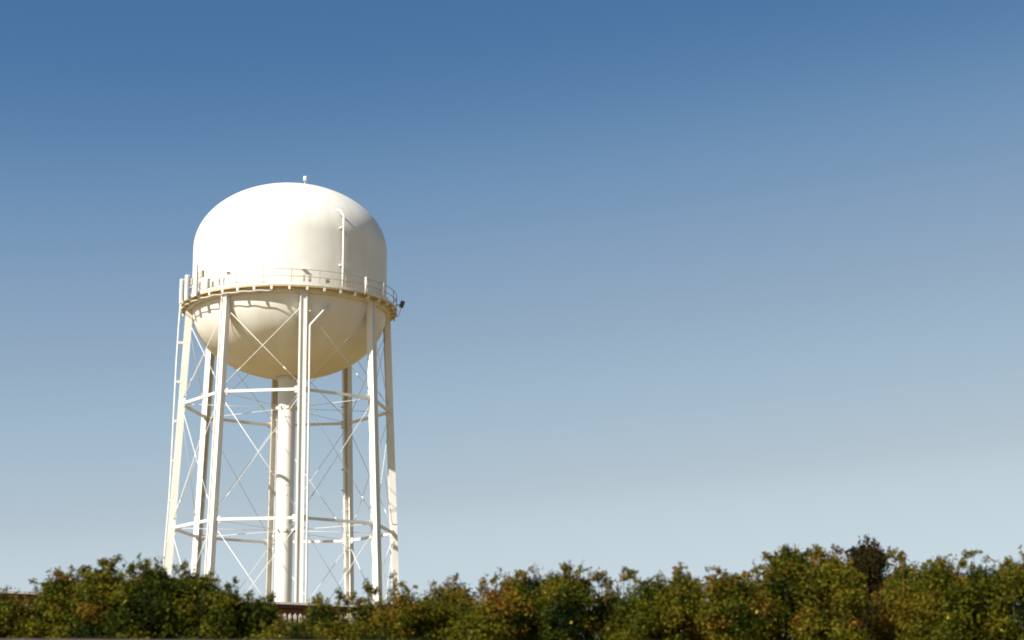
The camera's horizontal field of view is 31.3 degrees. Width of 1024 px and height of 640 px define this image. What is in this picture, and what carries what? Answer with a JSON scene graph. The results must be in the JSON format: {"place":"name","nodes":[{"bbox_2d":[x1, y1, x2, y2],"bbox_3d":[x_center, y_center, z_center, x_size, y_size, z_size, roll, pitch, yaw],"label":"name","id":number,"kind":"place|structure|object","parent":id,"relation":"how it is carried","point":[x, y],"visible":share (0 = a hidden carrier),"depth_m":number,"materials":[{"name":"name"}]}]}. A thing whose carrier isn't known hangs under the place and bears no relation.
{"place":"outdoors","nodes":[
{"label":"outdoors","id":0,"kind":"place"},
{"bbox_2d":[0,590,357,621],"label":"brick building","id":1,"kind":"structure","parent":0,"point":[292,608],"depth_m":63.18,"materials":[{"name":"beige brick"}]},
{"bbox_2d":[0,0,1023,637],"label":"sky","id":2,"kind":"structure","parent":0,"point":[699,284],"materials":[{"name":"blue"}]},
{"bbox_3d":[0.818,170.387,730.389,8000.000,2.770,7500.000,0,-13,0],"label":"ground","id":3,"kind":"structure","parent":0,"visible":0},
{"bbox_2d":[0,585,61,638],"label":"shrub","id":4,"kind":"object","parent":3,"relation":"on","point":[16,621],"visible":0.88,"depth_m":26.41,"materials":[{"name":"green plant"}]},
{"bbox_2d":[18,565,95,638],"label":"shrub","id":5,"kind":"object","parent":3,"relation":"on","point":[50,594],"visible":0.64,"depth_m":26.76,"materials":[{"name":"green plant"}]},
{"bbox_2d":[0,638,199,639],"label":"retaining wall","id":6,"kind":"structure","parent":3,"relation":"on","point":[88,639],"depth_m":21.66,"materials":[{"name":"concrete"}]},
{"bbox_2d":[51,553,158,638],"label":"shrub","id":7,"kind":"object","parent":3,"relation":"on","point":[95,594],"visible":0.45,"depth_m":26.42,"materials":[{"name":"green plant"}]},
{"bbox_2d":[92,553,206,638],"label":"shrub","id":8,"kind":"object","parent":3,"relation":"on","point":[148,592],"visible":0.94,"depth_m":25.92,"materials":[{"name":"green plant"}]},
{"bbox_2d":[0,614,352,631],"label":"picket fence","id":9,"kind":"object","parent":3,"relation":"on","point":[290,616],"visible":0.1,"depth_m":62.38,"materials":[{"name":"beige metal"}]},
{"bbox_2d":[149,560,230,638],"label":"shrub","id":10,"kind":"object","parent":3,"relation":"on","point":[195,582],"visible":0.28,"depth_m":26.63,"materials":[{"name":"green plant"}]},
{"bbox_2d":[174,575,267,639],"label":"shrub","id":11,"kind":"object","parent":3,"relation":"on","point":[219,608],"visible":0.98,"depth_m":25.83,"materials":[{"name":"green plant"}]},
{"bbox_2d":[233,590,299,636],"bbox_3d":[-3.624,4.596,26.518,1.255,1.323,1.972,0,-13,0],"label":"shrub","id":12,"kind":"object","parent":3,"relation":"on","point":[270,611],"visible":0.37,"depth_m":26.36,"materials":[{"name":"green plant"}]},
{"bbox_2d":[162,176,404,619],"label":"water tower","id":13,"kind":"structure","parent":3,"relation":"on","point":[288,281],"depth_m":136.45,"materials":[{"name":"metal"}]},
{"bbox_2d":[244,610,337,639],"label":"shrub","id":14,"kind":"object","parent":3,"relation":"on","point":[289,630],"visible":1,"depth_m":25.30,"materials":[{"name":"green plant"}]},
{"bbox_2d":[291,587,360,639],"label":"shrub","id":15,"kind":"object","parent":3,"relation":"on","point":[320,613],"visible":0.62,"depth_m":26.34,"materials":[{"name":"green plant"}]},
{"bbox_2d":[336,578,387,639],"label":"shrub","id":16,"kind":"object","parent":3,"relation":"on","point":[364,619],"visible":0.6,"depth_m":26.63,"materials":[{"name":"green plant"}]},
{"bbox_2d":[360,570,453,639],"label":"shrub","id":17,"kind":"object","parent":3,"relation":"on","point":[403,613],"visible":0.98,"depth_m":26.15,"materials":[{"name":"green plant"}]},
{"bbox_2d":[409,572,482,639],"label":"shrub","id":18,"kind":"object","parent":3,"relation":"on","point":[445,596],"visible":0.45,"depth_m":26.61,"materials":[{"name":"green plant"}]},
{"bbox_2d":[443,572,538,639],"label":"shrub","id":19,"kind":"object","parent":3,"relation":"on","point":[495,616],"visible":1,"depth_m":25.88,"materials":[{"name":"green plant"}]},
{"bbox_2d":[484,562,568,639],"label":"shrub","id":20,"kind":"object","parent":3,"relation":"on","point":[523,585],"visible":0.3,"depth_m":26.68,"materials":[{"name":"green plant"}]},
{"bbox_2d":[523,559,612,639],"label":"shrub","id":21,"kind":"object","parent":3,"relation":"on","point":[567,599],"visible":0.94,"depth_m":26.30,"materials":[{"name":"green plant"}]},
{"bbox_2d":[571,566,658,639],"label":"shrub","id":22,"kind":"object","parent":3,"relation":"on","point":[611,626],"visible":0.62,"depth_m":26.62,"materials":[{"name":"green plant"}]},
{"bbox_2d":[612,570,693,639],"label":"shrub","id":23,"kind":"object","parent":3,"relation":"on","point":[649,602],"visible":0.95,"depth_m":26.01,"materials":[{"name":"green plant"}]},
{"bbox_2d":[653,561,711,639],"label":"shrub","id":24,"kind":"object","parent":3,"relation":"on","point":[688,585],"visible":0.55,"depth_m":26.62,"materials":[{"name":"green plant"}]},
{"bbox_2d":[683,565,777,639],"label":"shrub","id":25,"kind":"object","parent":3,"relation":"on","point":[726,614],"visible":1,"depth_m":26.24,"materials":[{"name":"green plant"}]},
{"bbox_2d":[734,565,793,639],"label":"shrub","id":26,"kind":"object","parent":3,"relation":"on","point":[765,599],"visible":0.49,"depth_m":26.50,"materials":[{"name":"green plant"}]},
{"bbox_2d":[741,543,843,639],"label":"shrub","id":27,"kind":"object","parent":3,"relation":"on","point":[787,567],"visible":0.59,"depth_m":26.93,"materials":[{"name":"green plant"}]},
{"bbox_2d":[782,543,879,639],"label":"shrub","id":28,"kind":"object","parent":3,"relation":"on","point":[844,598],"visible":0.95,"depth_m":26.42,"materials":[{"name":"green plant"}]},
{"bbox_2d":[842,534,901,639],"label":"broadleaf tree","id":29,"kind":"object","parent":3,"relation":"on","point":[869,562],"visible":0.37,"depth_m":29.44,"materials":[{"name":"green plant"}]},
{"bbox_2d":[863,546,929,639],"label":"shrub","id":30,"kind":"object","parent":3,"relation":"on","point":[900,574],"visible":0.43,"depth_m":27.21,"materials":[{"name":"green plant"}]},
{"bbox_2d":[882,554,1000,639],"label":"shrub","id":31,"kind":"object","parent":3,"relation":"on","point":[932,591],"visible":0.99,"depth_m":26.12,"materials":[{"name":"green plant"}]},
{"bbox_2d":[947,549,1021,639],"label":"shrub","id":32,"kind":"object","parent":3,"relation":"on","point":[980,577],"visible":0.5,"depth_m":26.37,"materials":[{"name":"green plant"}]},
{"bbox_2d":[970,545,1023,639],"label":"shrub","id":33,"kind":"object","parent":3,"relation":"on","point":[1013,585],"visible":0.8,"depth_m":26.19,"materials":[{"name":"green plant"}]}
]}

